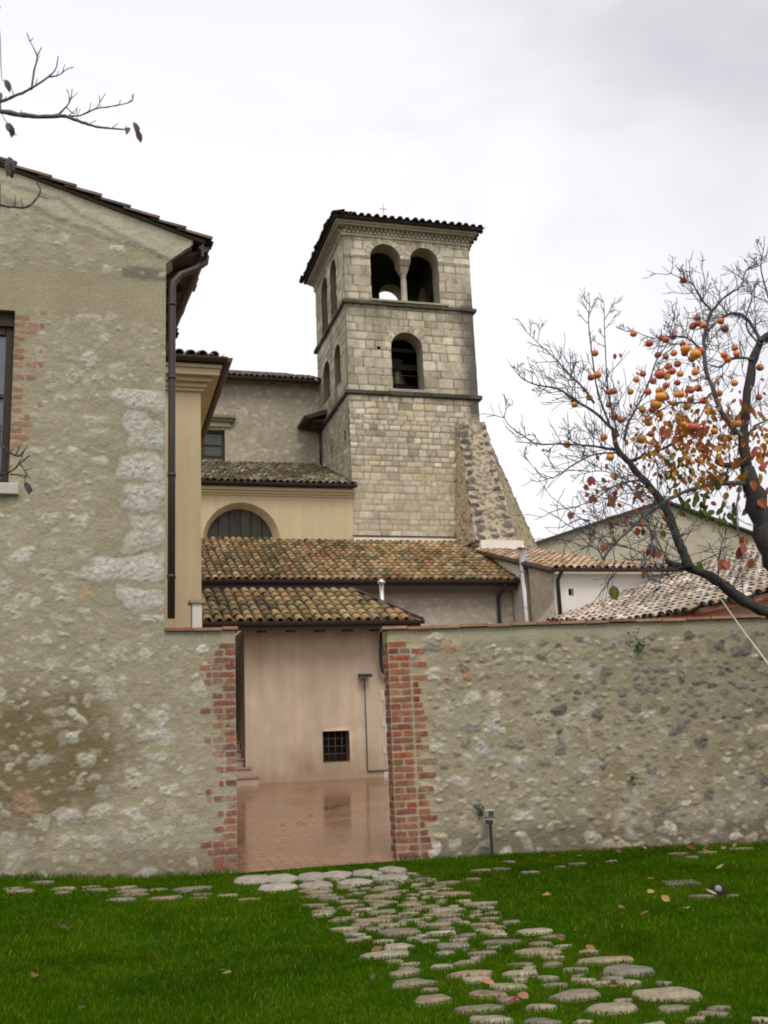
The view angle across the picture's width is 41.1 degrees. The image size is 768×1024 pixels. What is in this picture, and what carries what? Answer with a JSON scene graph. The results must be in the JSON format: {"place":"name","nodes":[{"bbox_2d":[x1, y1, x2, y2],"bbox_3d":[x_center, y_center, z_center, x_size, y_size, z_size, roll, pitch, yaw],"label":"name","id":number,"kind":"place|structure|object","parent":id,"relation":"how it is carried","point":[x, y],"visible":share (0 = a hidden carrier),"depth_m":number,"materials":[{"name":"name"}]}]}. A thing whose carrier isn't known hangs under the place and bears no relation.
{"place":"outdoors","nodes":[
{"label":"outdoors","id":0,"kind":"place"},
{"bbox_2d":[161,777,396,878],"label":"courtyard paving","id":1,"kind":"structure","parent":0,"point":[268,838],"depth_m":14.16,"materials":[{"name":"tile"}]},
{"bbox_2d":[188,599,204,628],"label":"capped pillar","id":2,"kind":"structure","parent":1,"relation":"on","point":[196,612],"depth_m":12.89,"materials":[{"name":"white paint"}]},
{"bbox_2d":[164,348,232,628],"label":"cream building","id":3,"kind":"structure","parent":1,"relation":"on","point":[201,376],"depth_m":17.77,"materials":[{"name":"paint"}]},
{"bbox_2d":[163,626,237,878],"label":"garden wall","id":4,"kind":"structure","parent":1,"relation":"on","point":[200,806],"depth_m":10.87,"materials":[{"name":"stone"}]},
{"bbox_2d":[236,725,259,786],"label":"stone stairs","id":5,"kind":"structure","parent":1,"relation":"on","point":[245,777],"depth_m":19.80,"materials":[{"name":"stone"}]},
{"bbox_2d":[201,587,424,782],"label":"outbuilding","id":6,"kind":"structure","parent":1,"relation":"on","point":[305,657],"depth_m":20.71,"materials":[{"name":"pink paint"}]},
{"bbox_2d":[323,731,348,761],"bbox_3d":[-1.017,4.755,20.788,0.750,0.800,0.269,1,-13,-16],"label":"window","id":7,"kind":"structure","parent":6,"relation":"in","point":[334,742],"depth_m":20.88,"materials":[{"name":"metal"}]},
{"bbox_2d":[358,674,387,771],"bbox_3d":[-0.144,4.254,20.780,0.692,1.955,0.229,1,-13,-16],"label":"pipe","id":8,"kind":"object","parent":6,"relation":"attached to","point":[364,676],"visible":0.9,"depth_m":20.81,"materials":[{"name":"metal"}]},
{"bbox_2d":[377,578,384,599],"bbox_3d":[-0.036,2.315,24.391,0.192,1.498,0.188,1,-13,-16],"label":"flue pipe","id":9,"kind":"object","parent":6,"relation":"attached to","point":[381,582],"visible":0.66,"depth_m":24.45,"materials":[{"name":"silver metal"}]},
{"bbox_2d":[201,535,520,635],"bbox_3d":[-1.252,3.593,28.712,10.163,6.808,4.441,1,-13,-16],"label":"annex","id":10,"kind":"object","parent":1,"relation":"on","point":[440,580],"visible":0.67,"depth_m":28.29,"materials":[{"name":"tile"}]},
{"bbox_2d":[201,370,357,541],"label":"church","id":11,"kind":"structure","parent":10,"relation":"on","point":[265,472],"depth_m":34.24,"materials":[{"name":"beige paint"}]},
{"bbox_2d":[201,414,235,461],"bbox_3d":[-6.091,-2.442,35.485,1.869,1.828,0.528,1,-13,-16],"label":"window","id":12,"kind":"structure","parent":11,"relation":"in","point":[215,446],"depth_m":35.70,"materials":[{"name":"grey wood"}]},
{"bbox_2d":[206,509,271,541],"bbox_3d":[-4.352,0.394,30.991,2.100,1.048,0.080,1,-13,-16],"label":"lunette window","id":13,"kind":"structure","parent":11,"relation":"in","point":[242,523],"depth_m":30.98,"materials":[{"name":"glass"}]},
{"bbox_2d":[299,209,536,548],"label":"bell tower","id":14,"kind":"structure","parent":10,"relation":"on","point":[422,460],"depth_m":33.39,"materials":[{"name":"stone"}]},
{"bbox_2d":[391,348,417,388],"bbox_3d":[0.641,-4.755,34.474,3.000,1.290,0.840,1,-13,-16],"label":"bell","id":15,"kind":"object","parent":14,"relation":"hanging from","point":[398,367],"visible":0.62,"depth_m":34.33,"materials":[{"name":"brown metal"}]},
{"bbox_2d":[473,545,681,621],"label":"white house","id":16,"kind":"structure","parent":1,"relation":"on","point":[551,594],"depth_m":26.72,"materials":[{"name":"paint"}]},
{"bbox_2d":[517,546,530,621],"bbox_3d":[3.852,3.027,27.458,0.273,4.326,0.266,1,-13,-16],"label":"flue pipe","id":17,"kind":"object","parent":16,"relation":"attached to","point":[524,588],"visible":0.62,"depth_m":27.61,"materials":[{"name":"silver metal"}]},
{"bbox_2d":[546,544,767,621],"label":"house","id":18,"kind":"structure","parent":1,"relation":"on","point":[684,603],"depth_m":22.35,"materials":[{"name":"tile"}]},
{"bbox_2d":[0,839,767,1023],"bbox_3d":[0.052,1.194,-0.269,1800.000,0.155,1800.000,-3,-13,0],"label":"lawn ground","id":19,"kind":"structure","parent":0,"point":[389,982],"depth_m":6.82,"materials":[{"name":"plant"}]},
{"bbox_2d":[7,889,34,893],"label":"flagstone","id":20,"kind":"object","parent":19,"relation":"on","point":[23,890],"visible":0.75,"depth_m":9.21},
{"bbox_2d":[0,6,141,494],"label":"bare tree","id":21,"kind":"object","parent":19,"relation":"on","point":[9,164],"visible":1,"depth_m":5.17,"materials":[{"name":"brown plant"}]},
{"bbox_2d":[0,156,213,879],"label":"stone house","id":22,"kind":"structure","parent":19,"relation":"on","point":[97,289],"depth_m":11.10,"materials":[{"name":"beige stone"}]},
{"bbox_2d":[0,312,18,494],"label":"window","id":23,"kind":"structure","parent":22,"relation":"in","point":[7,320],"depth_m":11.28,"materials":[{"name":"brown wood"}]},
{"bbox_2d":[106,897,136,901],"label":"flagstone","id":24,"kind":"object","parent":19,"relation":"on","point":[122,898],"visible":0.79,"depth_m":8.88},
{"bbox_2d":[117,888,146,892],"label":"flagstone","id":25,"kind":"object","parent":19,"relation":"on","point":[135,890],"visible":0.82,"depth_m":9.39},
{"bbox_2d":[148,895,181,900],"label":"flagstone","id":26,"kind":"object","parent":19,"relation":"on","point":[168,897],"visible":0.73,"depth_m":8.95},
{"bbox_2d":[171,886,211,890],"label":"flagstone","id":27,"kind":"object","parent":19,"relation":"on","point":[190,887],"visible":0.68,"depth_m":9.59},
{"bbox_2d":[233,875,268,884],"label":"flagstone","id":28,"kind":"object","parent":19,"relation":"on","point":[251,879],"visible":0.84,"depth_m":10.02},
{"bbox_2d":[258,882,297,892],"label":"flagstone","id":29,"kind":"object","parent":19,"relation":"on","point":[278,886],"visible":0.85,"depth_m":9.40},
{"bbox_2d":[267,873,296,883],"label":"flagstone","id":30,"kind":"object","parent":19,"relation":"on","point":[280,878],"visible":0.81,"depth_m":10.01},
{"bbox_2d":[297,872,323,880],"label":"flagstone","id":31,"kind":"object","parent":19,"relation":"on","point":[314,876],"visible":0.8,"depth_m":10.05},
{"bbox_2d":[298,881,333,888],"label":"flagstone","id":32,"kind":"object","parent":19,"relation":"on","point":[315,884],"visible":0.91,"depth_m":9.45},
{"bbox_2d":[307,890,332,893],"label":"flagstone","id":33,"kind":"object","parent":19,"relation":"on","point":[318,891],"visible":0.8,"depth_m":9.02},
{"bbox_2d":[307,893,336,898],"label":"flagstone","id":34,"kind":"object","parent":19,"relation":"on","point":[323,895],"visible":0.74,"depth_m":8.80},
{"bbox_2d":[318,896,344,901],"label":"flagstone","id":35,"kind":"object","parent":19,"relation":"on","point":[332,897],"visible":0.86,"depth_m":8.61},
{"bbox_2d":[322,870,351,878],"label":"flagstone","id":36,"kind":"object","parent":19,"relation":"on","point":[339,874],"visible":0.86,"depth_m":10.10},
{"bbox_2d":[330,926,361,931],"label":"flagstone","id":37,"kind":"object","parent":19,"relation":"on","point":[346,927],"visible":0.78,"depth_m":7.17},
{"bbox_2d":[337,878,371,885],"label":"flagstone","id":38,"kind":"object","parent":19,"relation":"on","point":[355,881],"visible":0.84,"depth_m":9.55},
{"bbox_2d":[351,923,372,927],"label":"flagstone","id":39,"kind":"object","parent":19,"relation":"on","point":[358,924],"visible":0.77,"depth_m":7.27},
{"bbox_2d":[353,869,381,876],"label":"flagstone","id":40,"kind":"object","parent":19,"relation":"on","point":[371,872],"visible":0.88,"depth_m":10.11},
{"bbox_2d":[354,918,391,923],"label":"flagstone","id":41,"kind":"object","parent":19,"relation":"on","point":[366,920],"visible":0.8,"depth_m":7.44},
{"bbox_2d":[362,893,401,899],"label":"flagstone","id":42,"kind":"object","parent":19,"relation":"on","point":[377,896],"visible":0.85,"depth_m":8.61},
{"bbox_2d":[367,909,396,914],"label":"flagstone","id":43,"kind":"object","parent":19,"relation":"on","point":[391,911],"visible":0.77,"depth_m":7.81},
{"bbox_2d":[358,950,409,959],"bbox_3d":[0.003,2.716,6.262,0.343,0.040,0.232,-3,-13,0],"label":"flagstone","id":44,"kind":"object","parent":19,"relation":"on","point":[379,954],"visible":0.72,"depth_m":6.25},
{"bbox_2d":[369,900,398,903],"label":"flagstone","id":45,"kind":"object","parent":19,"relation":"on","point":[383,901],"visible":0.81,"depth_m":8.31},
{"bbox_2d":[373,874,409,882],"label":"flagstone","id":46,"kind":"object","parent":19,"relation":"on","point":[386,877],"visible":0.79,"depth_m":9.73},
{"bbox_2d":[378,922,405,927],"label":"flagstone","id":47,"kind":"object","parent":19,"relation":"on","point":[397,924],"visible":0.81,"depth_m":7.26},
{"bbox_2d":[378,866,406,873],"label":"flagstone","id":48,"kind":"object","parent":19,"relation":"on","point":[389,869],"visible":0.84,"depth_m":10.35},
{"bbox_2d":[377,928,420,936],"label":"flagstone","id":49,"kind":"object","parent":19,"relation":"on","point":[396,931],"visible":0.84,"depth_m":6.94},
{"bbox_2d":[384,943,414,949],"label":"flagstone","id":50,"kind":"object","parent":19,"relation":"on","point":[402,946],"visible":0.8,"depth_m":6.45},
{"bbox_2d":[389,968,420,977],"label":"flagstone","id":51,"kind":"object","parent":19,"relation":"on","point":[401,972],"visible":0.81,"depth_m":5.72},
{"bbox_2d":[398,903,420,907],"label":"flagstone","id":52,"kind":"object","parent":19,"relation":"on","point":[410,904],"visible":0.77,"depth_m":8.07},
{"bbox_2d":[392,978,436,988],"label":"flagstone","id":53,"kind":"object","parent":19,"relation":"on","point":[411,982],"visible":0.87,"depth_m":5.46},
{"bbox_2d":[416,904,440,909],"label":"flagstone","id":54,"kind":"object","parent":19,"relation":"on","point":[429,906],"visible":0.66,"depth_m":7.96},
{"bbox_2d":[414,994,451,1006],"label":"flagstone","id":55,"kind":"object","parent":19,"relation":"on","point":[433,998],"visible":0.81,"depth_m":5.09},
{"bbox_2d":[417,921,451,928],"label":"flagstone","id":56,"kind":"object","parent":19,"relation":"on","point":[441,923],"visible":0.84,"depth_m":7.16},
{"bbox_2d":[425,930,455,935],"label":"flagstone","id":57,"kind":"object","parent":19,"relation":"on","point":[441,932],"visible":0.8,"depth_m":6.86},
{"bbox_2d":[422,913,463,917],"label":"flagstone","id":58,"kind":"object","parent":19,"relation":"on","point":[444,915],"visible":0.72,"depth_m":7.57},
{"bbox_2d":[431,964,455,969],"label":"flagstone","id":59,"kind":"object","parent":19,"relation":"on","point":[438,965],"visible":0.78,"depth_m":5.85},
{"bbox_2d":[436,950,454,956],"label":"flagstone","id":60,"kind":"object","parent":19,"relation":"on","point":[446,952],"visible":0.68,"depth_m":6.19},
{"bbox_2d":[428,907,464,912],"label":"flagstone","id":61,"kind":"object","parent":19,"relation":"on","point":[441,909],"visible":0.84,"depth_m":7.78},
{"bbox_2d":[434,880,460,885],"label":"flagstone","id":62,"kind":"object","parent":19,"relation":"on","point":[445,882],"visible":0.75,"depth_m":9.23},
{"bbox_2d":[435,917,461,922],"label":"flagstone","id":63,"kind":"object","parent":19,"relation":"on","point":[450,919],"visible":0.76,"depth_m":7.31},
{"bbox_2d":[434,891,470,896],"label":"flagstone","id":64,"kind":"object","parent":19,"relation":"on","point":[451,893],"visible":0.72,"depth_m":8.59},
{"bbox_2d":[437,942,469,950],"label":"flagstone","id":65,"kind":"object","parent":19,"relation":"on","point":[447,945],"visible":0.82,"depth_m":6.39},
{"bbox_2d":[449,937,469,942],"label":"flagstone","id":66,"kind":"object","parent":19,"relation":"on","point":[461,939],"visible":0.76,"depth_m":6.57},
{"bbox_2d":[450,933,476,938],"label":"flagstone","id":67,"kind":"object","parent":19,"relation":"on","point":[463,934],"visible":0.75,"depth_m":6.71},
{"bbox_2d":[452,959,478,965],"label":"flagstone","id":68,"kind":"object","parent":19,"relation":"on","point":[463,962],"visible":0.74,"depth_m":5.92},
{"bbox_2d":[446,970,492,978],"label":"flagstone","id":69,"kind":"object","parent":19,"relation":"on","point":[464,973],"visible":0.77,"depth_m":5.63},
{"bbox_2d":[462,976,490,983],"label":"flagstone","id":70,"kind":"object","parent":19,"relation":"on","point":[474,978],"visible":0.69,"depth_m":5.49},
{"bbox_2d":[453,1004,504,1014],"bbox_3d":[0.463,2.389,4.904,0.270,0.040,0.140,1,-13,-14],"label":"flagstone","id":71,"kind":"object","parent":19,"relation":"on","point":[470,1008],"visible":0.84,"depth_m":4.89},
{"bbox_2d":[464,901,496,906],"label":"flagstone","id":72,"kind":"object","parent":19,"relation":"on","point":[475,903],"visible":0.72,"depth_m":8.00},
{"bbox_2d":[464,950,496,956],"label":"flagstone","id":73,"kind":"object","parent":19,"relation":"on","point":[475,953],"visible":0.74,"depth_m":6.15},
{"bbox_2d":[471,922,496,927],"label":"flagstone","id":74,"kind":"object","parent":19,"relation":"on","point":[485,923],"visible":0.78,"depth_m":7.08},
{"bbox_2d":[469,990,507,998],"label":"flagstone","id":75,"kind":"object","parent":19,"relation":"on","point":[478,993],"visible":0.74,"depth_m":5.17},
{"bbox_2d":[484,809,494,854],"bbox_3d":[1.169,3.526,11.183,0.110,0.537,0.104,-3,-13,0],"label":"garden spotlight","id":76,"kind":"object","parent":19,"relation":"on","point":[489,813],"visible":0.95,"depth_m":11.19,"materials":[{"name":"metal"}]},
{"bbox_2d":[469,1015,512,1023],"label":"flagstone","id":77,"kind":"object","parent":19,"relation":"on","point":[482,1019],"visible":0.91,"depth_m":4.68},
{"bbox_2d":[479,929,504,934],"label":"flagstone","id":78,"kind":"object","parent":19,"relation":"on","point":[492,931],"visible":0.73,"depth_m":6.82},
{"bbox_2d":[480,939,525,946],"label":"flagstone","id":79,"kind":"object","parent":19,"relation":"on","point":[503,941],"visible":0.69,"depth_m":6.47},
{"bbox_2d":[489,983,526,990],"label":"flagstone","id":80,"kind":"object","parent":19,"relation":"on","point":[508,985],"visible":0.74,"depth_m":5.31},
{"bbox_2d":[497,996,519,1004],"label":"flagstone","id":81,"kind":"object","parent":19,"relation":"on","point":[503,999],"visible":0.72,"depth_m":5.03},
{"bbox_2d":[502,969,537,978],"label":"flagstone","id":82,"kind":"object","parent":19,"relation":"on","point":[521,972],"visible":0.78,"depth_m":5.58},
{"bbox_2d":[507,962,533,967],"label":"flagstone","id":83,"kind":"object","parent":19,"relation":"on","point":[527,963],"visible":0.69,"depth_m":5.80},
{"bbox_2d":[515,928,552,935],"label":"flagstone","id":84,"kind":"object","parent":19,"relation":"on","point":[534,931],"visible":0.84,"depth_m":6.75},
{"bbox_2d":[513,947,561,957],"bbox_3d":[0.923,2.645,6.125,0.306,0.038,0.247,-3,-13,0],"label":"flagstone","id":85,"kind":"object","parent":19,"relation":"on","point":[546,950],"visible":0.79,"depth_m":6.13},
{"bbox_2d":[528,941,551,947],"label":"flagstone","id":86,"kind":"object","parent":19,"relation":"on","point":[538,942],"visible":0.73,"depth_m":6.34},
{"bbox_2d":[526,1003,557,1011],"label":"flagstone","id":87,"kind":"object","parent":19,"relation":"on","point":[544,1005],"visible":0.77,"depth_m":4.86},
{"bbox_2d":[524,1017,560,1023],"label":"flagstone","id":88,"kind":"object","parent":19,"relation":"on","point":[541,1020],"visible":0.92,"depth_m":4.63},
{"bbox_2d":[537,975,559,981],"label":"flagstone","id":89,"kind":"object","parent":19,"relation":"on","point":[548,976],"visible":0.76,"depth_m":5.45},
{"bbox_2d":[542,961,562,967],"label":"flagstone","id":90,"kind":"object","parent":19,"relation":"on","point":[551,963],"visible":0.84,"depth_m":5.77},
{"bbox_2d":[543,955,565,960],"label":"flagstone","id":91,"kind":"object","parent":19,"relation":"on","point":[551,956],"visible":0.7,"depth_m":5.94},
{"bbox_2d":[543,982,567,988],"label":"flagstone","id":92,"kind":"object","parent":19,"relation":"on","point":[550,984],"visible":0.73,"depth_m":5.29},
{"bbox_2d":[380,614,767,861],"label":"garden wall","id":93,"kind":"structure","parent":19,"relation":"on","point":[550,736],"depth_m":11.66,"materials":[{"name":"stone"}]},
{"bbox_2d":[627,628,649,655],"bbox_3d":[2.959,1.513,11.933,0.248,0.339,0.093,-1,-13,-6],"label":"wall plant","id":94,"kind":"object","parent":93,"relation":"attached to","point":[638,645],"depth_m":11.91,"materials":[{"name":"green plant"}]},
{"bbox_2d":[548,988,600,1002],"bbox_3d":[0.968,2.406,5.079,0.288,0.037,0.204,9,-17,-41],"label":"flagstone","id":95,"kind":"object","parent":19,"relation":"on","point":[570,994],"visible":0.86,"depth_m":5.06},
{"bbox_2d":[563,967,588,972],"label":"flagstone","id":96,"kind":"object","parent":19,"relation":"on","point":[575,968],"visible":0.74,"depth_m":5.63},
{"bbox_2d":[570,977,595,983],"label":"flagstone","id":97,"kind":"object","parent":19,"relation":"on","point":[583,980],"visible":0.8,"depth_m":5.36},
{"bbox_2d":[586,980,611,987],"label":"flagstone","id":98,"kind":"object","parent":19,"relation":"on","point":[602,982],"visible":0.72,"depth_m":5.28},
{"bbox_2d":[575,956,633,965],"bbox_3d":[1.251,2.560,5.824,0.369,0.042,0.171,-3,-13,0],"label":"flagstone","id":99,"kind":"object","parent":19,"relation":"on","point":[604,959],"visible":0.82,"depth_m":5.79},
{"bbox_2d":[585,1002,637,1014],"bbox_3d":[1.064,2.345,4.817,0.274,0.038,0.187,-3,-13,0],"label":"flagstone","id":100,"kind":"object","parent":19,"relation":"on","point":[615,1007],"visible":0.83,"depth_m":4.80,"materials":[{"name":"stone"}]},
{"bbox_2d":[601,976,623,980],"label":"flagstone","id":101,"kind":"object","parent":19,"relation":"on","point":[613,977],"visible":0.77,"depth_m":5.37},
{"bbox_2d":[474,237,767,617],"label":"persimmon tree","id":102,"kind":"object","parent":19,"relation":"on","point":[749,481],"visible":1,"depth_m":8.11,"materials":[{"name":"brown plant"}]},
{"bbox_2d":[719,597,767,663],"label":"guy rope","id":103,"kind":"object","parent":102,"relation":"attached to","point":[763,657],"visible":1,"depth_m":6.96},
{"bbox_2d":[602,964,654,977],"bbox_3d":[1.323,2.500,5.565,0.311,0.042,0.279,-3,-13,0],"label":"flagstone","id":104,"kind":"object","parent":19,"relation":"on","point":[622,969],"visible":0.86,"depth_m":5.52,"materials":[{"name":"stone"}]},
{"bbox_2d":[615,979,641,987],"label":"flagstone","id":105,"kind":"object","parent":19,"relation":"on","point":[629,981],"visible":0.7,"depth_m":5.26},
{"bbox_2d":[632,986,702,1001],"bbox_3d":[1.389,2.372,5.008,0.340,0.044,0.249,-3,-13,0],"label":"flagstone","id":106,"kind":"object","parent":19,"relation":"on","point":[678,993],"visible":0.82,"depth_m":5.00,"materials":[{"name":"stone"}]},
{"bbox_2d":[658,1004,689,1013],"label":"flagstone","id":107,"kind":"object","parent":19,"relation":"on","point":[668,1008],"visible":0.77,"depth_m":4.75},
{"bbox_2d":[661,879,700,887],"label":"flagstone","id":108,"kind":"object","parent":19,"relation":"on","point":[676,881],"visible":0.48,"depth_m":8.52,"materials":[{"name":"stone"}]},
{"bbox_2d":[686,1016,705,1023],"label":"flagstone","id":109,"kind":"object","parent":19,"relation":"on","point":[702,1018],"visible":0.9,"depth_m":4.55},
{"bbox_2d":[688,894,714,898],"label":"flagstone","id":110,"kind":"object","parent":19,"relation":"on","point":[705,895],"visible":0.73,"depth_m":7.85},
{"bbox_2d":[696,1011,729,1018],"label":"flagstone","id":111,"kind":"object","parent":19,"relation":"on","point":[705,1013],"visible":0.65,"depth_m":4.63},
{"bbox_2d":[709,883,726,896],"bbox_3d":[2.591,2.930,7.944,0.140,0.095,0.139,-3,-13,0],"label":"ground lamp","id":112,"kind":"object","parent":19,"relation":"on","point":[718,889],"visible":0.91,"depth_m":7.89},
{"bbox_2d":[707,1005,731,1011],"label":"flagstone","id":113,"kind":"object","parent":19,"relation":"on","point":[711,1008],"visible":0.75,"depth_m":4.71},
{"bbox_2d":[751,1016,767,1023],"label":"flagstone","id":114,"kind":"object","parent":19,"relation":"on","point":[765,1019],"visible":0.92,"depth_m":4.51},
{"bbox_2d":[0,0,767,541],"label":"sky","id":115,"kind":"structure","parent":0,"point":[594,143],"materials":[{"name":"white"}]},
{"bbox_2d":[536,501,754,573],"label":"gabled building","id":116,"kind":"structure","parent":0,"point":[700,537],"depth_m":45.84,"materials":[{"name":"paint"}]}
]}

